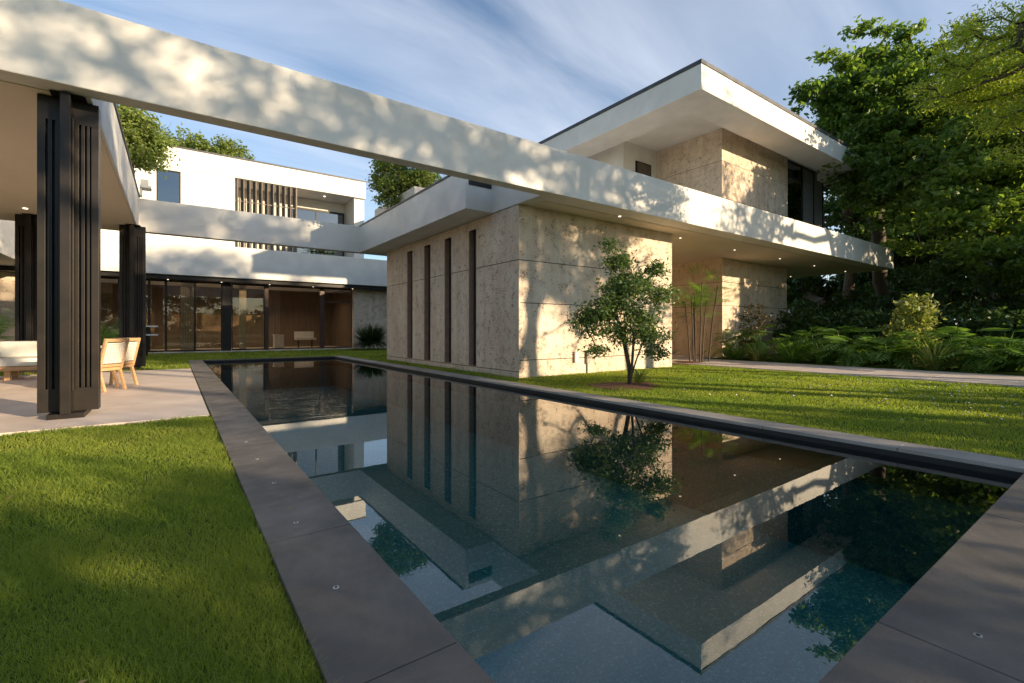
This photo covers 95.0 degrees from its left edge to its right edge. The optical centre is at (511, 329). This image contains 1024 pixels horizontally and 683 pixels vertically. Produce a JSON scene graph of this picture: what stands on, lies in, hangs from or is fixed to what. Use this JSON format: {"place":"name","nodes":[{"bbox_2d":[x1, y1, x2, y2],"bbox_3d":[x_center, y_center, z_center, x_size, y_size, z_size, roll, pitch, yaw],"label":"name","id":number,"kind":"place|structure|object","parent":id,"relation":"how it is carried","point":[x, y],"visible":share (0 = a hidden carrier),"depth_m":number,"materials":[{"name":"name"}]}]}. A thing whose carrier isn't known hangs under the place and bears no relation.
{"place":"outdoors","nodes":[
{"label":"outdoors","id":0,"kind":"place"},
{"bbox_2d":[0,368,208,435],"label":"terrace","id":1,"kind":"structure","parent":0,"point":[161,394],"depth_m":7.76,"materials":[{"name":"stone"}]},
{"bbox_2d":[0,341,36,379],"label":"outdoor sofa","id":2,"kind":"object","parent":1,"relation":"on","point":[16,357],"visible":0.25,"depth_m":11.54,"materials":[{"name":"white fabric"}]},
{"bbox_2d":[101,338,129,391],"bbox_3d":[-8.105,0.685,9.274,0.670,1.042,0.530,0,0,2],"label":"dining chair","id":3,"kind":"object","parent":1,"relation":"on","point":[108,364],"visible":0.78,"depth_m":9.27,"materials":[{"name":"white fabric"}]},
{"bbox_2d":[109,338,140,387],"bbox_3d":[-8.459,0.685,10.006,0.670,1.042,0.530,0,0,2],"label":"dining chair","id":4,"kind":"object","parent":1,"relation":"on","point":[128,363],"visible":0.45,"depth_m":10.14,"materials":[{"name":"brown wood"}]},
{"bbox_2d":[151,347,385,353],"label":"path","id":5,"kind":"structure","parent":0,"point":[250,350],"depth_m":27.00,"materials":[{"name":"beige paint"}]},
{"bbox_2d":[273,334,284,347],"bbox_3d":[-14.719,0.730,29.567,0.600,0.900,0.600,0,0,-36],"label":"side table","id":6,"kind":"object","parent":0,"point":[278,340],"visible":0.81,"depth_m":29.35,"materials":[{"name":"white paint"}]},
{"bbox_2d":[0,344,1023,682],"bbox_3d":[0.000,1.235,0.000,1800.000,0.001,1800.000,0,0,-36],"label":"ground","id":7,"kind":"structure","parent":0,"point":[166,568],"depth_m":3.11,"materials":[{"name":"plant"}]},
{"bbox_2d":[101,318,118,360],"bbox_3d":[-14.401,0.351,16.704,2.251,1.698,2.445,0,0,17],"label":"garden palm","id":8,"kind":"object","parent":7,"relation":"on","point":[110,335],"visible":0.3,"depth_m":16.73,"materials":[{"name":"green plant"}]},
{"bbox_2d":[146,127,189,144],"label":"tree","id":9,"kind":"object","parent":7,"relation":"on","point":[166,134],"depth_m":45.53,"materials":[{"name":"green plant"}]},
{"bbox_2d":[158,122,220,152],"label":"tree","id":10,"kind":"object","parent":7,"relation":"on","point":[195,143],"visible":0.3,"depth_m":42.89,"materials":[{"name":"green plant"}]},
{"bbox_2d":[202,134,255,159],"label":"tree","id":11,"kind":"object","parent":7,"relation":"on","point":[228,147],"visible":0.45,"depth_m":44.20,"materials":[{"name":"green plant"}]},
{"bbox_2d":[0,348,514,379],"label":"lawn","id":12,"kind":"structure","parent":7,"relation":"on","point":[184,359],"depth_m":21.02,"materials":[{"name":"green plant"}]},
{"bbox_2d":[0,307,14,340],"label":"garden palm","id":13,"kind":"object","parent":12,"relation":"on","point":[4,318],"visible":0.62,"depth_m":14.77,"materials":[{"name":"green plant"}]},
{"bbox_2d":[146,326,157,355],"bbox_3d":[-16.608,0.500,21.314,0.840,1.400,0.840,0,0,-36],"label":"round side table","id":14,"kind":"object","parent":12,"relation":"on","point":[147,334],"visible":0.6,"depth_m":21.27,"materials":[{"name":"white paint"}]},
{"bbox_2d":[344,322,386,350],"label":"spiky bush","id":15,"kind":"object","parent":7,"relation":"on","point":[370,337],"visible":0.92,"depth_m":27.83,"materials":[{"name":"green plant"}]},
{"bbox_2d":[0,0,893,419],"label":"modern villa","id":16,"kind":"object","parent":7,"relation":"on","point":[486,244],"visible":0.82,"depth_m":14.32,"materials":[{"name":"white paint"}]},
{"bbox_2d":[101,277,118,352],"bbox_3d":[-20.514,-0.743,23.494,1.296,3.825,0.100,0,0,-36],"label":"glass door","id":17,"kind":"structure","parent":16,"relation":"in","point":[101,277],"depth_m":23.82,"materials":[{"name":"brown metal"}]},
{"bbox_2d":[146,279,148,351],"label":"glass door","id":18,"kind":"structure","parent":16,"relation":"in","point":[146,279],"depth_m":24.52,"materials":[{"name":"brown metal"}]},
{"bbox_2d":[149,279,165,351],"bbox_3d":[-18.724,-0.743,24.781,0.706,3.825,0.100,0,0,-36],"label":"glass door","id":19,"kind":"structure","parent":16,"relation":"in","point":[149,279],"depth_m":24.76,"materials":[{"name":"brown metal"}]},
{"bbox_2d":[156,170,180,202],"bbox_3d":[-18.371,-6.970,25.096,1.050,3.140,0.080,0,0,-36],"label":"window","id":20,"kind":"structure","parent":16,"relation":"in","point":[169,189],"depth_m":25.08,"materials":[{"name":"blue glass"}]},
{"bbox_2d":[166,280,194,351],"bbox_3d":[-17.916,-0.743,25.361,1.276,3.825,0.100,0,0,-36],"label":"glass door","id":21,"kind":"structure","parent":16,"relation":"in","point":[166,280],"depth_m":25.30,"materials":[{"name":"brown metal"}]},
{"bbox_2d":[195,282,221,350],"bbox_3d":[-16.884,-0.743,26.102,1.256,3.825,0.100,0,0,-36],"label":"glass door","id":22,"kind":"structure","parent":16,"relation":"in","point":[195,282],"depth_m":26.09,"materials":[{"name":"brown metal"}]},
{"bbox_2d":[232,283,264,350],"bbox_3d":[-15.301,-0.743,27.240,1.696,3.825,0.100,0,0,-36],"label":"glass door","id":23,"kind":"structure","parent":16,"relation":"in","point":[232,283],"depth_m":27.27,"materials":[{"name":"brown metal"}]},
{"bbox_2d":[267,285,320,349],"bbox_3d":[-13.287,-0.743,28.687,2.996,3.825,0.100,0,0,-36],"label":"glass door","id":24,"kind":"structure","parent":16,"relation":"in","point":[267,285],"depth_m":28.61,"materials":[{"name":"black metal"}]},
{"bbox_2d":[294,331,315,347],"bbox_3d":[-13.694,0.640,31.054,1.200,1.080,0.820,0,0,-36],"label":"lounge chair","id":25,"kind":"object","parent":16,"relation":"on","point":[304,335],"visible":0.93,"depth_m":31.19,"materials":[{"name":"beige fabric"}]},
{"bbox_2d":[291,206,343,256],"bbox_3d":[-12.990,-6.330,31.462,3.380,3.440,0.100,0,0,-36],"label":"balcony door","id":26,"kind":"structure","parent":16,"relation":"in","point":[302,213],"depth_m":31.47,"materials":[{"name":"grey glass"}]},
{"bbox_2d":[324,288,351,347],"bbox_3d":[-11.208,-0.743,30.181,1.776,3.825,0.100,0,0,-36],"label":"glass door","id":27,"kind":"structure","parent":16,"relation":"in","point":[324,288],"depth_m":30.42,"materials":[{"name":"black metal"}]},
{"bbox_2d":[375,186,423,215],"bbox_3d":[-3.926,-4.651,18.359,1.550,0.698,4.000,0,0,-36],"label":"roof planter","id":28,"kind":"object","parent":16,"relation":"on","point":[410,192],"visible":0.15,"depth_m":16.91,"materials":[{"name":"beige paint"}]},
{"bbox_2d":[365,159,416,208],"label":"roof shrub","id":29,"kind":"object","parent":28,"relation":"in","point":[390,184],"visible":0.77,"depth_m":17.14,"materials":[{"name":"green plant"}]},
{"bbox_2d":[405,167,444,188],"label":"roof shrub","id":30,"kind":"object","parent":28,"relation":"in","point":[424,179],"visible":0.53,"depth_m":16.98,"materials":[{"name":"green plant"}]},
{"bbox_2d":[635,161,650,176],"bbox_3d":[6.474,-7.710,23.080,1.150,1.020,0.060,0,0,-36],"label":"small window","id":31,"kind":"structure","parent":16,"relation":"in","point":[640,167],"depth_m":23.02,"materials":[{"name":"black glass"}]},
{"bbox_2d":[787,159,823,227],"bbox_3d":[16.216,-6.645,25.948,4.580,4.690,0.100,0,0,-36],"label":"upper window","id":32,"kind":"structure","parent":16,"relation":"in","point":[805,193],"depth_m":25.89,"materials":[{"name":"black glass"}]},
{"bbox_2d":[8,378,950,682],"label":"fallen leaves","id":33,"kind":"object","parent":7,"relation":"on","point":[232,496],"visible":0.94,"depth_m":3.31,"materials":[{"name":"brown plant"}]},
{"bbox_2d":[237,385,987,682],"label":"pool basin","id":34,"kind":"object","parent":7,"relation":"in","point":[509,543],"visible":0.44,"depth_m":5.37,"materials":[{"name":"liquid"}]},
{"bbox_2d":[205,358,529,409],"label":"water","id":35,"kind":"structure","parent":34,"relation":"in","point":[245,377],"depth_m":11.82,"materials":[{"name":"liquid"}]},
{"bbox_2d":[204,357,1023,508],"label":"pool wall","id":36,"kind":"structure","parent":34,"relation":"on","point":[976,485],"depth_m":5.55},
{"bbox_2d":[188,356,1023,682],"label":"pool coping","id":37,"kind":"object","parent":36,"relation":"on","point":[372,618],"visible":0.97,"depth_m":2.07,"materials":[{"name":"grey stone"}]},
{"bbox_2d":[973,633,982,637],"bbox_3d":[1.827,1.197,1.839,0.028,0.006,0.027,0,0,-36],"label":"coping stud","id":38,"kind":"object","parent":37,"relation":"on","point":[978,635],"visible":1,"depth_m":1.84,"materials":[{"name":"metal"}]},
{"bbox_2d":[586,382,657,389],"bbox_3d":[2.545,1.195,10.397,1.733,0.050,1.533,0,0,-36],"label":"mulch bed","id":39,"kind":"object","parent":7,"relation":"on","point":[636,385],"visible":0.84,"depth_m":10.14,"materials":[{"name":"brown soil"}]},
{"bbox_2d":[564,235,684,383],"bbox_3d":[2.393,-0.431,10.204,2.531,3.275,1.767,0,0,22],"label":"tree","id":40,"kind":"object","parent":39,"relation":"on","point":[600,313],"visible":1,"depth_m":10.09,"materials":[{"name":"green plant"}]},
{"bbox_2d":[626,367,657,382],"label":"shrub","id":41,"kind":"object","parent":39,"relation":"on","point":[639,378],"visible":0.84,"depth_m":10.56,"materials":[{"name":"green plant"}]},
{"bbox_2d":[335,356,1023,472],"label":"pool edge","id":42,"kind":"object","parent":7,"relation":"on","point":[1004,463],"visible":0.98,"depth_m":5.77,"materials":[{"name":"grey stone"}]},
{"bbox_2d":[672,361,701,364],"bbox_3d":[6.566,1.195,17.623,2.500,0.050,2.115,0,0,-36],"label":"mulch bed","id":43,"kind":"object","parent":7,"relation":"on","point":[678,362],"visible":0.4,"depth_m":17.19,"materials":[{"name":"brown soil"}]},
{"bbox_2d":[672,263,742,361],"bbox_3d":[7.027,-0.617,17.832,3.036,3.641,2.833,0,0,-36],"label":"slender palm","id":44,"kind":"object","parent":43,"relation":"on","point":[701,299],"visible":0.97,"depth_m":17.73,"materials":[{"name":"green plant"}]},
{"bbox_2d":[497,363,1023,459],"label":"lawn","id":45,"kind":"structure","parent":7,"relation":"on","point":[842,401],"depth_m":8.19,"materials":[{"name":"green plant"}]},
{"bbox_2d":[710,373,1022,418],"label":"fallen petals","id":46,"kind":"object","parent":45,"relation":"on","point":[904,394],"visible":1,"depth_m":8.50,"materials":[{"name":"white plant"}]},
{"bbox_2d":[787,304,795,341],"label":"understorey shrub","id":47,"kind":"object","parent":7,"relation":"on","point":[788,307],"depth_m":31.20,"materials":[{"name":"green plant"}]},
{"bbox_2d":[790,296,838,324],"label":"understorey shrub","id":48,"kind":"object","parent":7,"relation":"on","point":[802,303],"visible":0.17,"depth_m":34.07,"materials":[{"name":"green plant"}]},
{"bbox_2d":[787,270,897,313],"bbox_3d":[26.028,-2.763,37.855,10.688,8.087,7.998,0,0,8],"label":"hedge","id":49,"kind":"object","parent":7,"relation":"on","point":[802,287],"visible":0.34,"depth_m":37.15,"materials":[{"name":"green plant"}]},
{"bbox_2d":[813,284,887,351],"bbox_3d":[17.076,-0.431,23.985,3.426,3.679,3.623,0,0,15],"label":"understorey shrub","id":50,"kind":"object","parent":7,"relation":"on","point":[845,303],"visible":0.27,"depth_m":23.57,"materials":[{"name":"green plant"}]},
{"bbox_2d":[705,354,1023,375],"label":"planting bed","id":51,"kind":"object","parent":7,"relation":"on","point":[871,364],"visible":0.2,"depth_m":15.72,"materials":[{"name":"soil"}]},
{"bbox_2d":[717,346,746,359],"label":"broadleaf plant","id":52,"kind":"object","parent":51,"relation":"on","point":[733,355],"visible":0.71,"depth_m":19.10,"materials":[{"name":"green plant"}]},
{"bbox_2d":[704,328,766,357],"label":"broadleaf plant","id":53,"kind":"object","parent":51,"relation":"on","point":[717,351],"visible":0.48,"depth_m":20.13,"materials":[{"name":"green plant"}]},
{"bbox_2d":[729,302,774,356],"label":"wispy shrub","id":54,"kind":"object","parent":51,"relation":"on","point":[759,319],"visible":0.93,"depth_m":19.19,"materials":[{"name":"green plant"}]},
{"bbox_2d":[718,324,793,355],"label":"broadleaf plant","id":55,"kind":"object","parent":51,"relation":"on","point":[760,345],"visible":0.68,"depth_m":19.07,"materials":[{"name":"green plant"}]},
{"bbox_2d":[737,341,777,360],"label":"broadleaf plant","id":56,"kind":"object","parent":51,"relation":"on","point":[756,356],"visible":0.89,"depth_m":18.32,"materials":[{"name":"green plant"}]},
{"bbox_2d":[769,344,807,361],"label":"broadleaf plant","id":57,"kind":"object","parent":51,"relation":"on","point":[787,356],"visible":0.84,"depth_m":17.34,"materials":[{"name":"green plant"}]},
{"bbox_2d":[767,331,822,359],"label":"broadleaf plant","id":58,"kind":"object","parent":51,"relation":"on","point":[788,345],"visible":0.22,"depth_m":18.56,"materials":[{"name":"green plant"}]},
{"bbox_2d":[767,306,845,354],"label":"understorey shrub","id":59,"kind":"object","parent":51,"relation":"on","point":[787,319],"visible":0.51,"depth_m":21.45,"materials":[{"name":"green plant"}]},
{"bbox_2d":[775,326,852,355],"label":"broadleaf plant","id":60,"kind":"object","parent":51,"relation":"on","point":[804,334],"visible":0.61,"depth_m":17.69,"materials":[{"name":"green plant"}]},
{"bbox_2d":[795,335,858,363],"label":"broadleaf plant","id":61,"kind":"object","parent":51,"relation":"on","point":[816,358],"visible":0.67,"depth_m":16.61,"materials":[{"name":"green plant"}]},
{"bbox_2d":[804,326,888,360],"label":"broadleaf plant","id":62,"kind":"object","parent":51,"relation":"on","point":[851,329],"visible":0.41,"depth_m":16.94,"materials":[{"name":"green plant"}]},
{"bbox_2d":[809,336,888,366],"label":"broadleaf plant","id":63,"kind":"object","parent":51,"relation":"on","point":[851,359],"visible":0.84,"depth_m":15.62,"materials":[{"name":"green plant"}]},
{"bbox_2d":[827,302,897,356],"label":"understorey shrub","id":64,"kind":"object","parent":51,"relation":"on","point":[856,317],"visible":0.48,"depth_m":20.04,"materials":[{"name":"green plant"}]},
{"bbox_2d":[852,331,917,364],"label":"broadleaf plant","id":65,"kind":"object","parent":51,"relation":"on","point":[878,362],"visible":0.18,"depth_m":15.97,"materials":[{"name":"green plant"}]},
{"bbox_2d":[841,337,929,368],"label":"broadleaf plant","id":66,"kind":"object","parent":51,"relation":"on","point":[892,350],"visible":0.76,"depth_m":14.91,"materials":[{"name":"green plant"}]},
{"bbox_2d":[876,293,949,364],"bbox_3d":[13.706,-0.056,16.210,1.671,2.516,2.139,0,0,-36],"label":"variegated shrub","id":67,"kind":"object","parent":51,"relation":"on","point":[910,310],"visible":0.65,"depth_m":15.96,"materials":[{"name":"green plant"}]},
{"bbox_2d":[866,326,967,369],"bbox_3d":[13.399,0.568,15.385,2.615,1.367,2.708,0,0,-39],"label":"broadleaf plant","id":68,"kind":"object","parent":51,"relation":"on","point":[909,334],"visible":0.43,"depth_m":15.26,"materials":[{"name":"green plant"}]},
{"bbox_2d":[878,304,976,353],"bbox_3d":[16.848,0.072,19.034,3.291,2.466,3.157,0,0,-2],"label":"understorey shrub","id":69,"kind":"object","parent":51,"relation":"on","point":[942,313],"visible":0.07,"depth_m":18.58,"materials":[{"name":"green plant"}]},
{"bbox_2d":[905,338,970,369],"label":"broadleaf plant","id":70,"kind":"object","parent":51,"relation":"on","point":[926,362],"visible":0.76,"depth_m":14.01,"materials":[{"name":"green plant"}]},
{"bbox_2d":[901,326,1018,367],"bbox_3d":[13.846,0.544,14.613,2.685,1.312,2.468,0,0,9],"label":"broadleaf plant","id":71,"kind":"object","parent":51,"relation":"on","point":[964,341],"visible":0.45,"depth_m":14.18,"materials":[{"name":"green plant"}]},
{"bbox_2d":[931,336,1023,372],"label":"broadleaf plant","id":72,"kind":"object","parent":51,"relation":"on","point":[963,352],"visible":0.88,"depth_m":13.29,"materials":[{"name":"green plant"}]},
{"bbox_2d":[937,306,1023,353],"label":"understorey shrub","id":73,"kind":"object","parent":51,"relation":"on","point":[983,320],"visible":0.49,"depth_m":17.12,"materials":[{"name":"green plant"}]},
{"bbox_2d":[971,332,1023,371],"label":"broadleaf plant","id":74,"kind":"object","parent":51,"relation":"on","point":[1012,366],"visible":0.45,"depth_m":13.46,"materials":[{"name":"green plant"}]},
{"bbox_2d":[973,338,1023,372],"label":"broadleaf plant","id":75,"kind":"object","parent":51,"relation":"on","point":[1020,348],"visible":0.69,"depth_m":12.92,"materials":[{"name":"green plant"}]},
{"bbox_2d":[1012,324,1023,344],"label":"understorey shrub","id":76,"kind":"object","parent":51,"relation":"on","point":[1019,336],"visible":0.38,"depth_m":16.39,"materials":[{"name":"green plant"}]},
{"bbox_2d":[783,14,949,311],"bbox_3d":[19.008,-7.967,25.414,8.278,18.455,6.809,0,0,-36],"label":"grove tree","id":77,"kind":"object","parent":7,"relation":"on","point":[842,111],"visible":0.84,"depth_m":24.58,"materials":[{"name":"green plant"}]},
{"bbox_2d":[814,99,966,310],"bbox_3d":[25.403,-7.005,32.060,11.651,16.567,11.534,0,0,-36],"label":"grove tree","id":78,"kind":"object","parent":7,"relation":"on","point":[850,221],"visible":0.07,"depth_m":31.31,"materials":[{"name":"green plant"}]},
{"bbox_2d":[870,261,944,314],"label":"understorey shrub","id":79,"kind":"object","parent":7,"relation":"on","point":[901,286],"visible":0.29,"depth_m":24.19,"materials":[{"name":"green plant"}]},
{"bbox_2d":[824,195,1023,307],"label":"grove tree","id":80,"kind":"object","parent":7,"relation":"on","point":[870,287],"visible":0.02,"depth_m":31.03,"materials":[{"name":"green plant"}]},
{"bbox_2d":[841,17,1023,318],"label":"grove tree","id":81,"kind":"object","parent":7,"relation":"on","point":[926,145],"visible":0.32,"depth_m":23.67,"materials":[{"name":"green plant"}]},
{"bbox_2d":[879,0,1023,169],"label":"feathery tree","id":82,"kind":"object","parent":7,"relation":"on","point":[971,85],"visible":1,"depth_m":10.24,"materials":[{"name":"green plant"}]},
{"bbox_2d":[884,53,1023,286],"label":"grove tree","id":83,"kind":"object","parent":7,"relation":"on","point":[985,195],"visible":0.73,"depth_m":19.38,"materials":[{"name":"green plant"}]},
{"bbox_2d":[905,244,1005,326],"bbox_3d":[19.481,-1.306,20.823,3.397,5.016,3.411,0,0,-36],"label":"understorey shrub","id":84,"kind":"object","parent":7,"relation":"on","point":[963,304],"visible":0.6,"depth_m":20.43,"materials":[{"name":"green plant"}]},
{"bbox_2d":[888,72,1023,324],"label":"grove tree","id":85,"kind":"object","parent":7,"relation":"on","point":[926,256],"visible":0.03,"depth_m":27.72,"materials":[{"name":"green plant"}]},
{"bbox_2d":[966,234,1023,320],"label":"understorey shrub","id":86,"kind":"object","parent":7,"relation":"on","point":[1018,299],"visible":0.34,"depth_m":20.57,"materials":[{"name":"green plant"}]},
{"bbox_2d":[60,0,1023,324],"label":"sky","id":87,"kind":"structure","parent":0,"point":[532,70],"materials":[{"name":"blue"}]},
{"bbox_2d":[672,353,1023,387],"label":"path","id":88,"kind":"structure","parent":0,"point":[991,379],"depth_m":13.51,"materials":[{"name":"beige concrete"}]},
{"bbox_3d":[-11.712,-4.551,12.272,1.700,0.498,4.400,0,0,-36],"label":"roof planter","id":89,"kind":"object","parent":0,"visible":0},
{"bbox_2d":[116,104,180,178],"bbox_3d":[-12.285,-5.894,15.158,2.584,2.995,2.868,0,0,-36],"label":"roof shrub","id":90,"kind":"object","parent":89,"relation":"in","point":[149,152],"visible":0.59,"depth_m":14.81,"materials":[{"name":"green plant"}]}
]}

